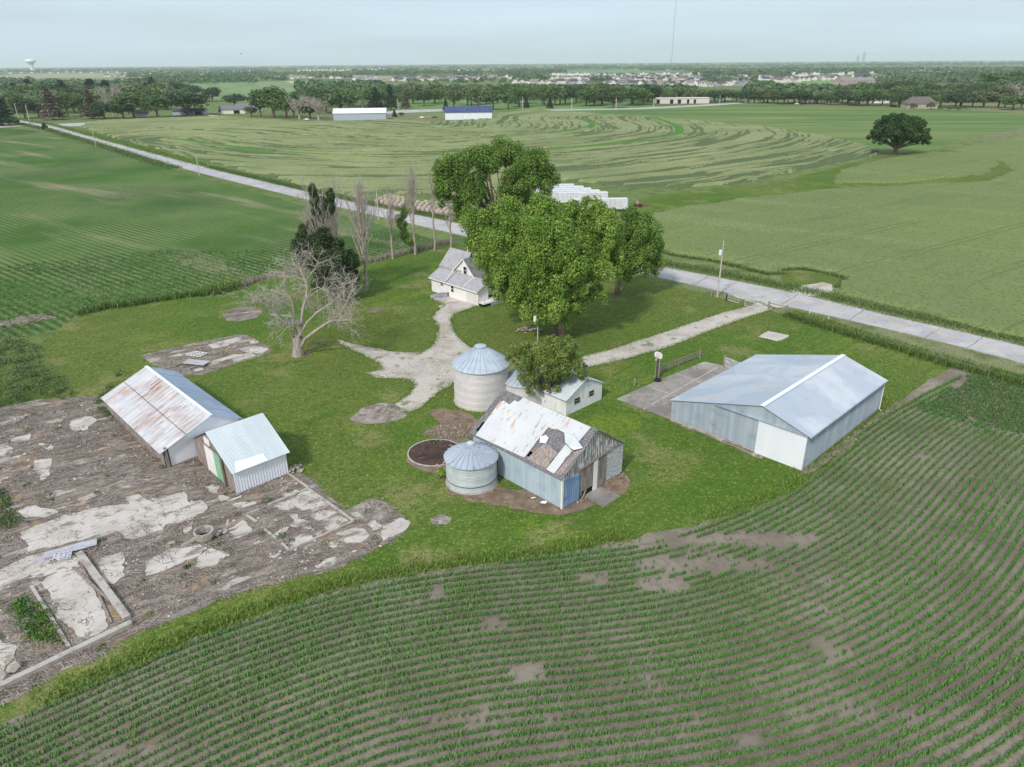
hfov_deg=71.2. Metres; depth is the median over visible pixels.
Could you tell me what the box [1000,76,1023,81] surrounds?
broadleaf tree
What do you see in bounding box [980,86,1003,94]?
broadleaf tree
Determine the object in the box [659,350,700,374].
rail fence
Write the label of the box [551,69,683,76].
green field
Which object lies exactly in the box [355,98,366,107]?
bare tree
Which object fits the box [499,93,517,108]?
broadleaf tree
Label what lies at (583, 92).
broadleaf tree
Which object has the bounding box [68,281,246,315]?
tall grass
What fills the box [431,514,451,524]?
bare patch
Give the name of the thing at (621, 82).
house
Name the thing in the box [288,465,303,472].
rock pile
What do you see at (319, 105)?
bare tree
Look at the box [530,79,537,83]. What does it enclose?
house
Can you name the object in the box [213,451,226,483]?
door panel
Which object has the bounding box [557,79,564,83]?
house
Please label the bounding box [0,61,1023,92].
distant woods
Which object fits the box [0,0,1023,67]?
sky
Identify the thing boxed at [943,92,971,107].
broadleaf tree
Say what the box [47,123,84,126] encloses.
side road
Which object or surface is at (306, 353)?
dirt ring
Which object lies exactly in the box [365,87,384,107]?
spruce tree
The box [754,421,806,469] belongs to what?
sliding door
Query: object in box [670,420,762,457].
bare strip
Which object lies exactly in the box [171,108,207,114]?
ranch house
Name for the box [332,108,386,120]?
pole barn
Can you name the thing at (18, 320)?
bare patch
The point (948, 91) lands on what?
broadleaf tree
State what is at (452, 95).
broadleaf tree
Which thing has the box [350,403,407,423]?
ash patch
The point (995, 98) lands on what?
broadleaf tree
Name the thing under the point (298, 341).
bare tree
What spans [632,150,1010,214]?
grass swale
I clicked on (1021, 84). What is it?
broadleaf tree
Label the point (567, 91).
broadleaf tree
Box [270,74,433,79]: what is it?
tan field
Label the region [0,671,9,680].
boulder
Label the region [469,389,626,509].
old barn
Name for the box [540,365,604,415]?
workshop
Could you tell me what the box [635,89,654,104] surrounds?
broadleaf tree
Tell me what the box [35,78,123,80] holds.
green field
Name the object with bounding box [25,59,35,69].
water tower
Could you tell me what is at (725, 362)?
plank gate
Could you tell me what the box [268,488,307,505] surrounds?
concrete curb
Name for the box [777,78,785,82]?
house
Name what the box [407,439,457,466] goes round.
round slab
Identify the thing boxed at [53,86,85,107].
broadleaf tree
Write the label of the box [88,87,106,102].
broadleaf tree
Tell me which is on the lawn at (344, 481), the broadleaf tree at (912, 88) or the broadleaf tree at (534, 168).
the broadleaf tree at (534, 168)
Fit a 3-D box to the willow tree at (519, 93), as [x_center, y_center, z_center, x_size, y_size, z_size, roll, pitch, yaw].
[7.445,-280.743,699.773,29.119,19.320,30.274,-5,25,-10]
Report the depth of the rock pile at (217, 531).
66.40 m
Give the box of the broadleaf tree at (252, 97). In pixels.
[247,89,268,116]
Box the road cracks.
[139,153,981,347]
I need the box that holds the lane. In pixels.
[387,109,442,113]
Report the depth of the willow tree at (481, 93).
651.04 m
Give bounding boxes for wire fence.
[654,274,711,292]
[829,314,988,369]
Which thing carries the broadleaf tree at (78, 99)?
on the ground at (632, 194)
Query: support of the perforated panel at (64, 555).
on the panel at (77, 546)
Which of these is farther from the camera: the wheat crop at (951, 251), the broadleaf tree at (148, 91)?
the broadleaf tree at (148, 91)
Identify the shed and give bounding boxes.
[101,365,242,467]
[135,111,148,116]
[192,413,289,493]
[670,354,888,469]
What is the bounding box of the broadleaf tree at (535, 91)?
[531,85,547,102]
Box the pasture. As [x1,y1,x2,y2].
[189,80,365,98]
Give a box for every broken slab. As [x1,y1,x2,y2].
[208,337,240,347]
[214,354,238,361]
[231,353,255,361]
[240,346,267,353]
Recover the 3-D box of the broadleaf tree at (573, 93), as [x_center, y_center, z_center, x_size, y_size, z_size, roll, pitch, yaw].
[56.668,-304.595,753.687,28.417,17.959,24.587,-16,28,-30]
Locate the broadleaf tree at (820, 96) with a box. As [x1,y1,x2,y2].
[813,94,826,103]
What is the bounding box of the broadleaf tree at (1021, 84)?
[1015,80,1023,87]
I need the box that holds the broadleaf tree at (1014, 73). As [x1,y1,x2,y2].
[1008,69,1023,80]
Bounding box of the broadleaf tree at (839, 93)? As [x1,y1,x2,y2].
[832,90,852,104]
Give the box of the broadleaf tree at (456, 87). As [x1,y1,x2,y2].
[450,85,463,89]
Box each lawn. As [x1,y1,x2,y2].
[0,243,950,723]
[387,99,658,113]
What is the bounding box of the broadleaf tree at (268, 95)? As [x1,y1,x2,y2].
[255,85,289,117]
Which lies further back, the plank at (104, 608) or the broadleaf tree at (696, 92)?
the broadleaf tree at (696, 92)
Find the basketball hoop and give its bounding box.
[655,352,661,377]
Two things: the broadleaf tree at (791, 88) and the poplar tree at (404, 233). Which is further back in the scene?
the broadleaf tree at (791, 88)
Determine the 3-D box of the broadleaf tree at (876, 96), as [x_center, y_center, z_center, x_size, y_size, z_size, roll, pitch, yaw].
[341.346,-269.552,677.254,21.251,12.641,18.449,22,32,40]
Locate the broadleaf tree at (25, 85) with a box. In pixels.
[15,82,39,87]
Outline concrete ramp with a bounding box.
[584,486,619,506]
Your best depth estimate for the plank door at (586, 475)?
72.01 m
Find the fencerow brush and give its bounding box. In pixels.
[237,238,452,285]
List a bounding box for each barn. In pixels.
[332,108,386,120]
[444,106,492,119]
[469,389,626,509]
[851,73,871,76]
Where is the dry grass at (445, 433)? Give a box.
[428,421,473,447]
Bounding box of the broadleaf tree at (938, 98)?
[928,93,945,102]
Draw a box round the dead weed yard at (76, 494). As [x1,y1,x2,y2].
[0,396,406,704]
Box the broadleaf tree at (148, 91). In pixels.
[132,87,159,109]
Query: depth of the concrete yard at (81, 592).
66.70 m
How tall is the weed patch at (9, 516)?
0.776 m
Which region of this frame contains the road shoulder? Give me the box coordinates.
[110,141,1023,364]
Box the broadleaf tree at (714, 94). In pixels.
[706,90,726,101]
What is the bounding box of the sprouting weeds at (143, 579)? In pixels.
[0,396,379,700]
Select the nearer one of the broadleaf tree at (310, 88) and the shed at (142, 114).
the shed at (142, 114)
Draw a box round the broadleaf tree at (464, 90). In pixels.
[457,86,476,105]
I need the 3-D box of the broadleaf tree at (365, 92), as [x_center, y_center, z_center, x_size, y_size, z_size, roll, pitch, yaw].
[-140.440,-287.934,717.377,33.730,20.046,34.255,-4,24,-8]
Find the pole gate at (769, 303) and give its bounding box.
[768,301,787,313]
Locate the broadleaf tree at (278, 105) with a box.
[270,96,298,117]
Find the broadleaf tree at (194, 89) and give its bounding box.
[185,85,203,93]
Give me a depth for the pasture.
1416.13 m
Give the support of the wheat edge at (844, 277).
on the ground at (632, 194)
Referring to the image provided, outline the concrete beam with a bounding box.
[76,551,130,620]
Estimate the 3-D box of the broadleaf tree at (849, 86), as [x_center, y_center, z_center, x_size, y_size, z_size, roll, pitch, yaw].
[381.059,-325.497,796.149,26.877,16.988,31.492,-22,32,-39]
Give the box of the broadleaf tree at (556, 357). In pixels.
[505,334,588,401]
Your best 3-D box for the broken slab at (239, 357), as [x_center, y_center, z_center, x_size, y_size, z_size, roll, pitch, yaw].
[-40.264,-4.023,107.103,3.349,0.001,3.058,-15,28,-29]
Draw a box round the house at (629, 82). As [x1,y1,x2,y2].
[627,80,637,84]
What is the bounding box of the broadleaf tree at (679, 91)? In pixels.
[669,86,689,96]
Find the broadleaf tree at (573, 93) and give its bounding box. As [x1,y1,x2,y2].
[563,86,576,102]
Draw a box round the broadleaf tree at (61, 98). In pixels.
[51,91,77,115]
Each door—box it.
[203,436,209,446]
[466,291,475,304]
[564,473,579,506]
[579,454,606,497]
[589,396,592,404]
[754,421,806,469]
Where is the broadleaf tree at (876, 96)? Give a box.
[863,92,884,105]
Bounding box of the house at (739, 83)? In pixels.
[735,81,743,85]
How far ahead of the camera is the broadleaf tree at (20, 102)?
585.19 m
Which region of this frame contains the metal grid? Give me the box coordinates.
[186,351,206,356]
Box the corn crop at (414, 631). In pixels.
[0,371,1023,766]
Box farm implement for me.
[634,201,648,206]
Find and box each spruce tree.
[0,99,19,125]
[21,79,34,86]
[37,89,69,119]
[52,79,68,89]
[79,90,102,118]
[83,78,97,87]
[98,80,111,86]
[145,77,155,86]
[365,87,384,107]
[383,84,398,109]
[400,91,411,108]
[523,97,529,107]
[546,96,553,108]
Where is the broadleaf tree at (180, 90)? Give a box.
[174,88,189,94]
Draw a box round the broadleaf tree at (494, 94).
[485,88,504,109]
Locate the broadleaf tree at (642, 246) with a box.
[614,204,665,294]
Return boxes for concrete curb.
[0,574,28,588]
[0,620,132,689]
[30,585,70,647]
[246,509,259,514]
[246,514,257,522]
[264,528,276,539]
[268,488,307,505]
[280,542,289,551]
[288,472,309,487]
[289,520,353,550]
[308,488,354,520]
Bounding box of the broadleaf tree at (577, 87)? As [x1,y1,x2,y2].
[569,85,582,102]
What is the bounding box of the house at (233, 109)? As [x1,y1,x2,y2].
[220,105,244,113]
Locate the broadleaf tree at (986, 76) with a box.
[975,70,1009,82]
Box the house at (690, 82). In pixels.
[683,80,693,85]
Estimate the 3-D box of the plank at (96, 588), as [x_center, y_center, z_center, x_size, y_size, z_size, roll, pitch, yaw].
[-35.488,16.833,60.207,7.118,0.300,0.200,18,30,35]
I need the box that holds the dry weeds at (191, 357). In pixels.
[141,335,268,375]
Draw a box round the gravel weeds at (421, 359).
[347,297,470,406]
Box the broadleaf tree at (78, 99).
[64,93,85,114]
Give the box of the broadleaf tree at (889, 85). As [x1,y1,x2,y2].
[880,81,909,89]
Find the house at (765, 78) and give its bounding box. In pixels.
[760,77,769,80]
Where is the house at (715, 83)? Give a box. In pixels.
[711,81,717,86]
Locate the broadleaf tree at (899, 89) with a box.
[888,85,907,93]
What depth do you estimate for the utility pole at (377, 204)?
199.20 m
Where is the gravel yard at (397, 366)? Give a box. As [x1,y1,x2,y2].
[336,299,475,411]
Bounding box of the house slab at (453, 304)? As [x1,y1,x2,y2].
[434,297,473,311]
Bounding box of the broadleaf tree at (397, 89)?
[391,85,402,93]
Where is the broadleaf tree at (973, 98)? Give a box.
[966,95,983,106]
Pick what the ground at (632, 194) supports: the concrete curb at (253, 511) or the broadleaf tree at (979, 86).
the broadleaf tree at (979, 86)
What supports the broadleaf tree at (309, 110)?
on the ground at (632, 194)
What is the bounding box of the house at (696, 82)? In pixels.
[694,80,700,85]
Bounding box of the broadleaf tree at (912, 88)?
[901,85,927,93]
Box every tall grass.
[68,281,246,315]
[187,278,250,295]
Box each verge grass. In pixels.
[12,122,185,168]
[19,118,211,165]
[204,165,1023,344]
[790,308,1023,379]
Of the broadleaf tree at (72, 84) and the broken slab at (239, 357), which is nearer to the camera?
the broken slab at (239, 357)
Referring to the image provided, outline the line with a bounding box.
[452,227,1023,354]
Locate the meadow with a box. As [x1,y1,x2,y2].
[784,80,832,87]
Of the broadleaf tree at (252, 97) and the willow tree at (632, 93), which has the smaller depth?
the broadleaf tree at (252, 97)
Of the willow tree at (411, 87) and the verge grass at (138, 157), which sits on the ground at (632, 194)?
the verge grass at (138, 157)
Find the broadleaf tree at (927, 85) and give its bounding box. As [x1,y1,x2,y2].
[918,82,941,89]
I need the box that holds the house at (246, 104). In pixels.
[235,103,262,111]
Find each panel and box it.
[34,541,83,563]
[44,538,96,558]
[52,550,71,560]
[183,359,209,365]
[204,443,217,476]
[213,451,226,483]
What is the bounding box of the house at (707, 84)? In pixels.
[703,82,712,86]
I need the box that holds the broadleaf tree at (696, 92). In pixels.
[683,88,705,96]
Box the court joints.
[644,367,716,408]
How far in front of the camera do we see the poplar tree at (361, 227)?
132.53 m
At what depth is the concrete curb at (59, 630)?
56.40 m
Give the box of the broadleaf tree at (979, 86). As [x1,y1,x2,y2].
[967,83,992,91]
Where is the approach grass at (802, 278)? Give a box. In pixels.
[780,270,842,288]
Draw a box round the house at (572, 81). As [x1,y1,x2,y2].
[569,79,577,83]
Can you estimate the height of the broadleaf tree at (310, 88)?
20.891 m
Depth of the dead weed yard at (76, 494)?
68.21 m
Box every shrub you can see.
[0,116,18,125]
[41,122,47,128]
[436,467,445,478]
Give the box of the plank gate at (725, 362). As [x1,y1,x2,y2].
[723,355,739,367]
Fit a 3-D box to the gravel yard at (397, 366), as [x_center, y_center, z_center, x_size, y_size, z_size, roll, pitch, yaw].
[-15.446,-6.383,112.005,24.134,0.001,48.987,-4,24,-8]
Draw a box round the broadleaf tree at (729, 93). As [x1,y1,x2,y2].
[719,89,734,101]
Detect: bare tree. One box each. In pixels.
[94,82,122,115]
[232,242,368,357]
[284,95,309,118]
[301,96,330,119]
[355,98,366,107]
[1004,83,1023,95]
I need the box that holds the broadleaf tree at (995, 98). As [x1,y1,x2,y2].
[989,92,1011,107]
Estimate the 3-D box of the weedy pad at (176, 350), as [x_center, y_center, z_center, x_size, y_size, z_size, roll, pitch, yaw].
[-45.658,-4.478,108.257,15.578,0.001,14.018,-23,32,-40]
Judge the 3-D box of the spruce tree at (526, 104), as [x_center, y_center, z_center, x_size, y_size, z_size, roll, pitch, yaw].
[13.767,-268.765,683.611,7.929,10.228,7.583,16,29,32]
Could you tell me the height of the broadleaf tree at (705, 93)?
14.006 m
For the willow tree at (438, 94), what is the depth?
754.09 m
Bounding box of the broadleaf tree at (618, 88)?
[606,85,625,93]
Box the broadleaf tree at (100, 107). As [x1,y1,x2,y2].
[87,102,113,118]
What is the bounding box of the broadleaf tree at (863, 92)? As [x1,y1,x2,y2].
[851,89,867,105]
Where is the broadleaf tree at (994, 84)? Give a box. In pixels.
[969,81,1000,86]
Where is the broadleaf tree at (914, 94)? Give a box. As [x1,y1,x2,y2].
[902,92,918,96]
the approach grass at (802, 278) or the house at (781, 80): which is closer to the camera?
the approach grass at (802, 278)
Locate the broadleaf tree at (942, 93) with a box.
[932,92,948,105]
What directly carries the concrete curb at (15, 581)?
on the dead weed yard at (76, 494)
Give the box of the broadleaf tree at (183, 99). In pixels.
[163,91,209,115]
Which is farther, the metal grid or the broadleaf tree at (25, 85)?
the broadleaf tree at (25, 85)
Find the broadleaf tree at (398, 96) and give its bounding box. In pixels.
[393,93,402,105]
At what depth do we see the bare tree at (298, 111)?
560.84 m
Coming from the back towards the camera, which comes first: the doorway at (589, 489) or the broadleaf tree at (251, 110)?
the broadleaf tree at (251, 110)
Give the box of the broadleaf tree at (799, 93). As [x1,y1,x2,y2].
[789,89,813,103]
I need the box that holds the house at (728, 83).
[725,81,731,85]
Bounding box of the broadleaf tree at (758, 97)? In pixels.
[746,94,762,102]
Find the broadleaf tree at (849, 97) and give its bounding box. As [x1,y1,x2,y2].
[844,93,870,105]
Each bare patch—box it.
[0,314,54,325]
[344,498,391,522]
[366,308,382,312]
[406,437,469,477]
[422,407,478,437]
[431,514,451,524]
[447,471,630,514]
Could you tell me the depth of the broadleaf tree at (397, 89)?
877.71 m
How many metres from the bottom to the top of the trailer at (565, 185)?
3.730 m
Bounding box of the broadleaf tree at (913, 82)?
[904,78,922,85]
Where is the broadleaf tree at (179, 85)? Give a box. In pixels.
[165,82,185,89]
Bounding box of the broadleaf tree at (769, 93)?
[756,87,778,102]
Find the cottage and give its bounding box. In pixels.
[869,99,888,102]
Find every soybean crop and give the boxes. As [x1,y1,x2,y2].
[916,367,1023,433]
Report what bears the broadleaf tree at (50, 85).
on the ground at (632, 194)
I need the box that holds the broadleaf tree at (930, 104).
[926,102,935,109]
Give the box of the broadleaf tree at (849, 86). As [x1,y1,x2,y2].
[842,83,854,89]
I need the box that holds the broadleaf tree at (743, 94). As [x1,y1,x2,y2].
[737,90,758,102]
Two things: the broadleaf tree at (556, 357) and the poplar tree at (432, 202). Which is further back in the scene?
the poplar tree at (432, 202)
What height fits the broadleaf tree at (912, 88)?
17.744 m
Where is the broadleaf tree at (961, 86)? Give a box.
[953,84,967,88]
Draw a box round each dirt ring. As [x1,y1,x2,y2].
[222,306,262,320]
[289,350,310,355]
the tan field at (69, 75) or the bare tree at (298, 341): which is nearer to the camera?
the bare tree at (298, 341)
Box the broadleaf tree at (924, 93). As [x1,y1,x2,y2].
[913,90,935,96]
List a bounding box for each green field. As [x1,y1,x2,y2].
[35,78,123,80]
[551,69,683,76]
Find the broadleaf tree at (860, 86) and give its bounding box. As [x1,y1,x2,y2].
[849,83,876,90]
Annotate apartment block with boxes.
[833,77,875,85]
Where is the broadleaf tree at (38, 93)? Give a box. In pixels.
[23,88,54,112]
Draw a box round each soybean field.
[0,128,438,340]
[547,103,1023,150]
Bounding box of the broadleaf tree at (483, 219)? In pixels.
[458,193,540,280]
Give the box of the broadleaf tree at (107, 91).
[94,85,123,103]
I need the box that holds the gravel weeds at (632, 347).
[573,308,767,367]
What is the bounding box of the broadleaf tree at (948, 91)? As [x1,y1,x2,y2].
[935,89,954,93]
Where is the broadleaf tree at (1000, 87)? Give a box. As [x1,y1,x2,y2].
[990,84,1022,94]
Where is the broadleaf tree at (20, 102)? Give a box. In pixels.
[6,96,40,118]
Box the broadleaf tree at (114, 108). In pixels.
[107,103,135,118]
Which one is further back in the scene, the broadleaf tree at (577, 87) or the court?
the broadleaf tree at (577, 87)
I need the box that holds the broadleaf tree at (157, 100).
[137,92,170,117]
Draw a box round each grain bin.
[444,441,498,494]
[452,343,509,411]
[505,367,545,404]
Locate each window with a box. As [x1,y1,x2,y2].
[463,266,466,274]
[574,396,579,404]
[589,389,593,396]
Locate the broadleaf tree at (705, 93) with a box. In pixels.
[689,89,708,96]
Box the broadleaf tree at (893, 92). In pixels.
[884,91,900,104]
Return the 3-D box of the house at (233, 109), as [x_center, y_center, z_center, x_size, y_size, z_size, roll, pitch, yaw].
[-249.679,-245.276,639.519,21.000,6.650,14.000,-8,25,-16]
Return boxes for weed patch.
[0,336,74,406]
[0,487,23,529]
[8,593,58,643]
[47,631,67,645]
[93,369,122,418]
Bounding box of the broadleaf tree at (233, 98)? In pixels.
[221,93,248,104]
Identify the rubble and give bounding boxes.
[0,398,395,663]
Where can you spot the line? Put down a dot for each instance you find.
(839, 310)
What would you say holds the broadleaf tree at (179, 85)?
on the ground at (632, 194)
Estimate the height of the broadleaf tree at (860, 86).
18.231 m
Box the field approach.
[790,282,832,295]
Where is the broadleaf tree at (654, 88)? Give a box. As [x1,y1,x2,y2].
[638,84,662,101]
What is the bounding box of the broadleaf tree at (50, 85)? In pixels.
[35,84,55,88]
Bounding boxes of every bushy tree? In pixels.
[290,226,359,299]
[340,247,361,293]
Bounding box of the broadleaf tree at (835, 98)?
[822,94,840,104]
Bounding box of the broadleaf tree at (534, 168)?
[431,134,560,223]
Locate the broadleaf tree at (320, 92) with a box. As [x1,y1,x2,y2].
[310,87,341,112]
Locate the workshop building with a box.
[655,97,709,103]
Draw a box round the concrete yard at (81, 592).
[0,416,410,671]
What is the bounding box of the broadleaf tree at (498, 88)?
[490,86,505,102]
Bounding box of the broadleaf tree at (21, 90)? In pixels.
[0,84,34,109]
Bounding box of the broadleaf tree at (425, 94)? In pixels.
[413,90,433,105]
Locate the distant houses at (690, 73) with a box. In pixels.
[9,66,1020,74]
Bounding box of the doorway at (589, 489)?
[580,486,591,497]
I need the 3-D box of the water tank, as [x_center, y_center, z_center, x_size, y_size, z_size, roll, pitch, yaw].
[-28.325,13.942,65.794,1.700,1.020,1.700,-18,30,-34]
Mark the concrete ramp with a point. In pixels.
(604, 497)
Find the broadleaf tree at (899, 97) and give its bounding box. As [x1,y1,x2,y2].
[889,92,912,106]
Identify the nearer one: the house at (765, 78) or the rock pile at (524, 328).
the rock pile at (524, 328)
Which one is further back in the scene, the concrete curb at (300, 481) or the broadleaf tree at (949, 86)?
the broadleaf tree at (949, 86)
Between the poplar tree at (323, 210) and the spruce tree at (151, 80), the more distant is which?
the spruce tree at (151, 80)
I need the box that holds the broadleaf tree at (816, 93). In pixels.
[809,91,828,103]
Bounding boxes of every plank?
[72,566,109,601]
[79,564,90,580]
[97,593,112,623]
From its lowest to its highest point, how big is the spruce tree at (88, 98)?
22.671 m
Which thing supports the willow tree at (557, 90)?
on the park lawn at (500, 105)
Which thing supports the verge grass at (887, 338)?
on the ground at (632, 194)
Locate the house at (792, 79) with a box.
[788,78,796,81]
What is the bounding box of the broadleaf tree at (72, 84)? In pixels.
[63,81,80,89]
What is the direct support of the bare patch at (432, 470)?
on the lawn at (344, 481)
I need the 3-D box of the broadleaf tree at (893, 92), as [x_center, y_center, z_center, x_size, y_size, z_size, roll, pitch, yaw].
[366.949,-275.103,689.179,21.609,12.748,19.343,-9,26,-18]
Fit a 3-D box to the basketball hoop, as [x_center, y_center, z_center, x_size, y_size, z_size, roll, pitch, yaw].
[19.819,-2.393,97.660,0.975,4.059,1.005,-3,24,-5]
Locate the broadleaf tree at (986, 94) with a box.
[968,89,998,106]
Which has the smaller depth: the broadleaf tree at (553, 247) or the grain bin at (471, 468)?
the grain bin at (471, 468)
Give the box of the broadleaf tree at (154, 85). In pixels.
[145,82,173,88]
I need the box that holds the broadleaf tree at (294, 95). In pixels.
[289,91,302,100]
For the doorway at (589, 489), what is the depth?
72.38 m
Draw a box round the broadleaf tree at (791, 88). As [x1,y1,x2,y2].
[783,87,803,102]
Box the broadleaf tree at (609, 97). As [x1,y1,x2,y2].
[601,92,625,107]
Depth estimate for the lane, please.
649.64 m
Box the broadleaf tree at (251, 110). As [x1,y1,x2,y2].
[243,106,258,116]
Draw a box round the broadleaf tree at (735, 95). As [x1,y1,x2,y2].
[730,91,739,101]
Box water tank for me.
[193,525,213,542]
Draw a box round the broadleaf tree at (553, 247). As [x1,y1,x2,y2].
[472,190,625,335]
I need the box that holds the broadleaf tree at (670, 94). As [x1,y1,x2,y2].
[661,91,675,96]
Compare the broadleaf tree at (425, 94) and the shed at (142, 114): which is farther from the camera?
the broadleaf tree at (425, 94)
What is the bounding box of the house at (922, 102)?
[900,96,938,108]
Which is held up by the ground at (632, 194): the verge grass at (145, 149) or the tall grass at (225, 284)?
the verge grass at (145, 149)
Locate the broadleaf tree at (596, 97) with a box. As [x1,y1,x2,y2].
[584,92,603,105]
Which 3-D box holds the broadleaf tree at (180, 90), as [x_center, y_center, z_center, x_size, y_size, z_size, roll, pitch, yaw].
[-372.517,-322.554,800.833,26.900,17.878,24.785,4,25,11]
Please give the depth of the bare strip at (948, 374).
97.17 m
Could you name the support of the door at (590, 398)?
in the workshop
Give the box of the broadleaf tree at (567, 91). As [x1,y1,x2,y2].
[554,88,571,104]
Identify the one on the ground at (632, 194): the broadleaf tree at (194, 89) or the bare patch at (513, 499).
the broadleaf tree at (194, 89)
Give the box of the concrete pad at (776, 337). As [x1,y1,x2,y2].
[758,331,788,340]
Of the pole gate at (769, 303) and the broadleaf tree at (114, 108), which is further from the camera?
the broadleaf tree at (114, 108)
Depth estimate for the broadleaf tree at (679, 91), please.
778.58 m
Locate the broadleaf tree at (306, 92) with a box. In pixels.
[296,88,314,102]
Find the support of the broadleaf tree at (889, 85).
on the ground at (632, 194)
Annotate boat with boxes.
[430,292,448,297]
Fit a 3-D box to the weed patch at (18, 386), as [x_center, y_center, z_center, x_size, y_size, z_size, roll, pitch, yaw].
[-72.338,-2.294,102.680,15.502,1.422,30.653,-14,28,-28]
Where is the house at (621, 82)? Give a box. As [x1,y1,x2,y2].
[617,80,626,84]
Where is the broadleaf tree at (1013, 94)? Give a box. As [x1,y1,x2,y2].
[995,93,1020,107]
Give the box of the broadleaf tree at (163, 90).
[151,86,176,109]
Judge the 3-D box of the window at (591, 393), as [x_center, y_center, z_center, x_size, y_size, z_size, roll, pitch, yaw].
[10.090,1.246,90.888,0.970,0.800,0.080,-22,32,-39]
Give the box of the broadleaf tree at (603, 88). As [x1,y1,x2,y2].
[590,83,615,104]
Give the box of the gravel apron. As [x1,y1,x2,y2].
[734,294,788,307]
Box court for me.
[617,362,728,419]
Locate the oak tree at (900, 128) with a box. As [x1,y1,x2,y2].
[866,112,932,154]
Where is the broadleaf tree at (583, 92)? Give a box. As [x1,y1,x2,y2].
[576,86,595,105]
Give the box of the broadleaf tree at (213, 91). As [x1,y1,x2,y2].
[201,87,221,101]
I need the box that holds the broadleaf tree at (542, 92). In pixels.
[532,86,554,104]
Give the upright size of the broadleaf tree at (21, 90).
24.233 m
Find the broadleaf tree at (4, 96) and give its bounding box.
[0,89,25,112]
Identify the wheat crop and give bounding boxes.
[80,110,878,196]
[652,135,1023,336]
[834,151,999,183]
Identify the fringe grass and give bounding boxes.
[684,393,907,530]
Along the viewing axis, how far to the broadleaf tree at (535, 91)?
756.97 m
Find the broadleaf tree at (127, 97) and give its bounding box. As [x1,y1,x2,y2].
[107,88,147,117]
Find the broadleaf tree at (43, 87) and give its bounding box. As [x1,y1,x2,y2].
[24,85,53,91]
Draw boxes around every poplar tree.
[295,168,346,290]
[330,172,385,290]
[375,185,404,258]
[394,160,420,254]
[427,168,437,250]
[442,201,454,246]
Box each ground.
[0,60,1023,406]
[0,362,1023,766]
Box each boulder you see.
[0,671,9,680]
[6,660,21,672]
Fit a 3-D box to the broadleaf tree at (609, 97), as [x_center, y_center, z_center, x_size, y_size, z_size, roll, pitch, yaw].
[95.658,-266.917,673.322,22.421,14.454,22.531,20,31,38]
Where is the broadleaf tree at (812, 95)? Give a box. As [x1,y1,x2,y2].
[796,94,814,103]
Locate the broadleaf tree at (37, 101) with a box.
[23,95,47,115]
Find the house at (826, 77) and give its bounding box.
[822,76,830,79]
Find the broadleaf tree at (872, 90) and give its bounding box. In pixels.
[861,88,885,104]
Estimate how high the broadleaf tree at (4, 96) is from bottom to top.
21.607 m
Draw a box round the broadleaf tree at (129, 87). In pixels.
[116,82,144,90]
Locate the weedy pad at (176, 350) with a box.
[142,334,272,375]
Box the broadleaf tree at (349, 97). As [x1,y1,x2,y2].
[314,88,364,107]
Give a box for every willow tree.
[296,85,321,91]
[319,83,342,104]
[401,79,425,98]
[403,89,418,103]
[424,80,445,97]
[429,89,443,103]
[465,82,490,105]
[501,82,530,103]
[505,86,532,106]
[542,82,566,104]
[618,87,645,104]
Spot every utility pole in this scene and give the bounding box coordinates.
[376,190,378,219]
[533,310,540,340]
[717,241,725,297]
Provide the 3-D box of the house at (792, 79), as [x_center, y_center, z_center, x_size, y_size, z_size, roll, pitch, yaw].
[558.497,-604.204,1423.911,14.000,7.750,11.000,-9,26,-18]
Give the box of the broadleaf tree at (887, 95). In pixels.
[878,91,892,104]
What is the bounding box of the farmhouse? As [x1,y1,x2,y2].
[428,247,502,306]
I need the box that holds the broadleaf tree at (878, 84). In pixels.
[874,81,891,89]
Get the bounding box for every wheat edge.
[660,249,785,275]
[782,265,848,288]
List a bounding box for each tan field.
[0,73,120,78]
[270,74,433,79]
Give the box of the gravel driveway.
[534,303,771,370]
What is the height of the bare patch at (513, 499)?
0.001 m
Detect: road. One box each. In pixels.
[19,120,1023,362]
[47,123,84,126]
[549,102,753,110]
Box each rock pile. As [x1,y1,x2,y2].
[214,528,227,536]
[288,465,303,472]
[358,497,410,518]
[368,407,391,413]
[516,325,541,333]
[608,473,627,481]
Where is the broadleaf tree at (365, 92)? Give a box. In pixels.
[357,86,386,100]
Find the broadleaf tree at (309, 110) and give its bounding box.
[296,101,322,118]
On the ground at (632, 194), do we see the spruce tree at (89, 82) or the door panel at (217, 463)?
the spruce tree at (89, 82)
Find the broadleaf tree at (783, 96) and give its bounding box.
[773,91,794,103]
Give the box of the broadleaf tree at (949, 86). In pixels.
[941,82,960,89]
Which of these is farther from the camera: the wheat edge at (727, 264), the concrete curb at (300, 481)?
the wheat edge at (727, 264)
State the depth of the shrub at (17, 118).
523.32 m
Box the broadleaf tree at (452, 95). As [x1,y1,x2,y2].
[443,89,464,105]
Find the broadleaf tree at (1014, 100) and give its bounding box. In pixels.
[1000,94,1023,109]
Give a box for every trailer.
[536,185,583,191]
[542,187,590,195]
[551,189,599,202]
[554,184,573,185]
[557,191,607,204]
[573,197,627,210]
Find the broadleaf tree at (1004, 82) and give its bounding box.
[988,79,1015,86]
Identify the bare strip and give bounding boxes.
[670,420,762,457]
[801,410,889,473]
[908,369,968,406]
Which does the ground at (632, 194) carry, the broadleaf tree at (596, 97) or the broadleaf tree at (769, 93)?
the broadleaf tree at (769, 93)

